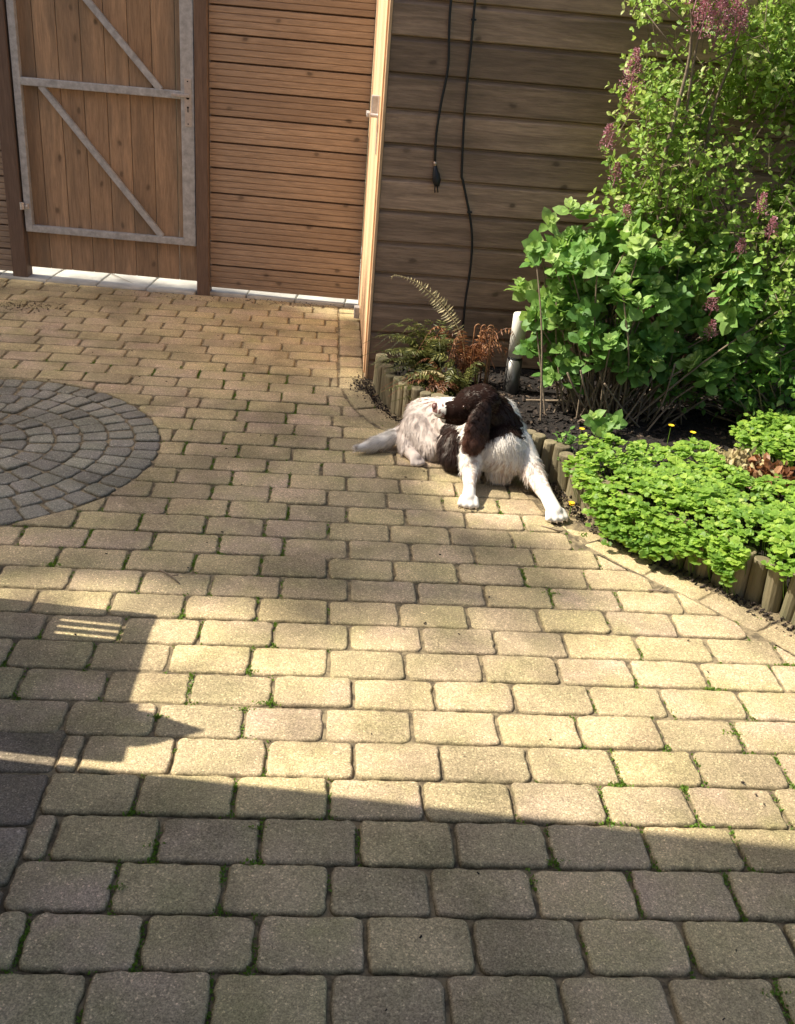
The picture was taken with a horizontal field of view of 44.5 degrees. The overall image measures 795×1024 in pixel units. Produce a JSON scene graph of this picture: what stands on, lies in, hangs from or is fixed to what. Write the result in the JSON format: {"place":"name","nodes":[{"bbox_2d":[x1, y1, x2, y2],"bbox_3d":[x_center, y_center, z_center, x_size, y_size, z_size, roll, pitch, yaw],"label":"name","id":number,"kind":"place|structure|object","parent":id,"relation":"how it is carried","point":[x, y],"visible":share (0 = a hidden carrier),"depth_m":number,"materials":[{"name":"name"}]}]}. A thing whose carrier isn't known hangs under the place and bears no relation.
{"place":"outdoors","nodes":[
{"label":"outdoors","id":0,"kind":"place"},
{"bbox_2d":[0,246,361,307],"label":"path","id":1,"kind":"structure","parent":0,"point":[114,281],"depth_m":6.00,"materials":[{"name":"concrete"}]},
{"bbox_2d":[0,0,32,276],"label":"fence post","id":2,"kind":"object","parent":1,"relation":"on","point":[19,246],"visible":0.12,"depth_m":5.63,"materials":[{"name":"brown wood"}]},
{"bbox_2d":[0,143,12,270],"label":"wooden fence","id":3,"kind":"object","parent":2,"relation":"attached to","point":[5,257],"visible":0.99,"depth_m":5.85,"materials":[{"name":"brown wood"}]},
{"bbox_2d":[6,0,196,280],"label":"garden gate","id":4,"kind":"structure","parent":2,"relation":"attached to","point":[105,120],"depth_m":5.58,"materials":[{"name":"wood"}]},
{"bbox_2d":[193,0,211,295],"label":"fence post","id":5,"kind":"object","parent":1,"relation":"on","point":[202,95],"visible":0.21,"depth_m":5.55,"materials":[{"name":"brown wood"}]},
{"bbox_2d":[209,0,376,299],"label":"wooden fence","id":6,"kind":"object","parent":5,"relation":"attached to","point":[290,82],"visible":0.98,"depth_m":5.56,"materials":[{"name":"brown wood"}]},
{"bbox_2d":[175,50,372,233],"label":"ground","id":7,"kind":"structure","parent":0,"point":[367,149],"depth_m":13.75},
{"bbox_2d":[0,729,65,904],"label":"border course","id":8,"kind":"object","parent":7,"relation":"on","point":[21,795],"visible":0.89,"depth_m":2.14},
{"bbox_2d":[354,0,794,382],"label":"garden shed","id":9,"kind":"structure","parent":7,"relation":"on","point":[542,73],"depth_m":4.33,"materials":[{"name":"wood"}]},
{"bbox_2d":[358,0,389,372],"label":"side door","id":10,"kind":"structure","parent":9,"relation":"in","point":[382,10],"depth_m":4.84,"materials":[{"name":"beige wood"}]},
{"bbox_2d":[432,0,451,192],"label":"plug cable","id":11,"kind":"object","parent":9,"relation":"attached to","point":[436,179],"visible":1,"depth_m":4.23,"materials":[{"name":"black rubber"}]},
{"bbox_2d":[460,0,475,353],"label":"wall cable","id":12,"kind":"object","parent":9,"relation":"attached to","point":[473,19],"depth_m":4.32,"materials":[{"name":"black rubber"}]},
{"bbox_2d":[373,353,794,624],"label":"log edging","id":13,"kind":"object","parent":7,"relation":"on","point":[759,582],"visible":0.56,"depth_m":3.48,"materials":[{"name":"brown wood"}]},
{"bbox_2d":[0,278,794,1023],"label":"paving","id":14,"kind":"structure","parent":0,"point":[188,946],"depth_m":2.39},
{"bbox_2d":[0,379,160,525],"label":"cobble circle","id":15,"kind":"object","parent":14,"relation":"in","point":[137,462],"visible":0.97,"depth_m":3.76,"materials":[{"name":"grey stone"}]},
{"bbox_2d":[159,569,179,583],"bbox_3d":[-0.686,0.191,2.957,0.103,0.009,0.025,27,34,37],"label":"twig","id":16,"kind":"object","parent":14,"relation":"on","point":[170,575],"visible":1,"depth_m":2.95,"materials":[{"name":"brown wood"}]},
{"bbox_2d":[0,291,770,1019],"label":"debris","id":17,"kind":"object","parent":14,"relation":"on","point":[260,435],"visible":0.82,"depth_m":5.38,"materials":[{"name":"brown plant"}]},
{"bbox_2d":[0,357,794,1023],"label":"joint moss","id":18,"kind":"object","parent":14,"relation":"on","point":[260,861],"visible":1,"depth_m":2.29,"materials":[{"name":"green plant"}]},
{"bbox_2d":[352,383,568,523],"bbox_3d":[0.305,-0.306,3.720,0.511,0.388,0.952,-20,36,-41],"label":"dog","id":19,"kind":"object","parent":14,"relation":"on","point":[471,433],"visible":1,"depth_m":3.68},
{"bbox_2d":[541,525,562,531],"bbox_3d":[0.551,0.055,3.454,0.081,0.009,0.026,15,28,20],"label":"twig","id":20,"kind":"object","parent":14,"relation":"on","point":[551,528],"visible":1,"depth_m":3.45,"materials":[{"name":"brown wood"}]},
{"bbox_2d":[342,372,794,636],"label":"soil crumbs","id":21,"kind":"object","parent":14,"relation":"on","point":[581,515],"visible":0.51,"depth_m":3.54,"materials":[{"name":"brown soil"}]},
{"bbox_2d":[569,501,574,515],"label":"yellow flower","id":22,"kind":"object","parent":14,"relation":"on","point":[571,503],"visible":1,"depth_m":3.53,"materials":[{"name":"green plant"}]},
{"bbox_2d":[648,587,666,592],"bbox_3d":[0.833,0.248,3.114,0.061,0.009,0.026,3,26,-5],"label":"twig","id":23,"kind":"object","parent":14,"relation":"on","point":[659,590],"visible":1,"depth_m":3.11,"materials":[{"name":"brown wood"}]},
{"bbox_2d":[394,361,794,610],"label":"soil bed","id":24,"kind":"object","parent":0,"point":[550,426],"visible":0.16,"depth_m":4.17,"materials":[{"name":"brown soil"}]},
{"bbox_2d":[357,319,458,386],"bbox_3d":[0.048,-0.712,4.394,0.461,0.289,0.406,8,26,6],"label":"green fern","id":25,"kind":"object","parent":24,"relation":"on","point":[431,348],"visible":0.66,"depth_m":4.40,"materials":[{"name":"green plant"}]},
{"bbox_2d":[373,352,486,406],"bbox_3d":[0.144,-0.584,4.271,0.493,0.206,0.294,8,27,7],"label":"front fern","id":26,"kind":"object","parent":24,"relation":"on","point":[445,383],"visible":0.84,"depth_m":4.26,"materials":[{"name":"plant"}]},
{"bbox_2d":[391,274,523,385],"bbox_3d":[0.266,-0.779,4.368,0.623,0.497,0.258,3,26,-5],"label":"brown fern","id":27,"kind":"object","parent":24,"relation":"on","point":[466,359],"visible":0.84,"depth_m":4.40,"materials":[{"name":"brown plant"}]},
{"bbox_2d":[503,311,525,394],"bbox_3d":[0.533,-0.689,4.416,0.071,0.442,0.071,3,26,-5],"label":"bollard lamp","id":28,"kind":"object","parent":24,"relation":"on","point":[512,374],"visible":0.72,"depth_m":4.39,"materials":[{"name":"metal"}]},
{"bbox_2d":[526,399,593,410],"bbox_3d":[0.720,-0.479,4.265,0.310,0.038,0.034,10,27,10],"label":"twig","id":29,"kind":"object","parent":24,"relation":"on","point":[547,400],"visible":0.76,"depth_m":4.26,"materials":[{"name":"brown wood"}]},
{"bbox_2d":[553,426,576,449],"bbox_3d":[0.660,-0.275,3.824,0.105,0.110,0.100,3,26,-5],"label":"plant","id":30,"kind":"object","parent":24,"relation":"on","point":[571,438],"visible":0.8,"depth_m":3.81,"materials":[{"name":"green plant"}]},
{"bbox_2d":[505,197,794,437],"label":"hydrangea bush","id":31,"kind":"object","parent":24,"relation":"on","point":[577,310],"visible":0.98,"depth_m":4.00,"materials":[{"name":"green plant"}]},
{"bbox_2d":[561,408,794,600],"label":"ground cover","id":32,"kind":"object","parent":24,"relation":"on","point":[708,484],"depth_m":3.34,"materials":[{"name":"green plant"}]},
{"bbox_2d":[587,0,794,409],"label":"lilac bush","id":33,"kind":"object","parent":24,"relation":"on","point":[769,73],"visible":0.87,"depth_m":3.90,"materials":[{"name":"green plant"}]},
{"bbox_2d":[628,330,794,438],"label":"leafy shrub","id":34,"kind":"object","parent":24,"relation":"on","point":[741,390],"visible":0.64,"depth_m":4.11,"materials":[{"name":"green plant"}]},
{"bbox_2d":[689,444,794,496],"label":"withered plant","id":35,"kind":"object","parent":24,"relation":"on","point":[754,465],"visible":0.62,"depth_m":3.63,"materials":[{"name":"beige plant"}]}
]}

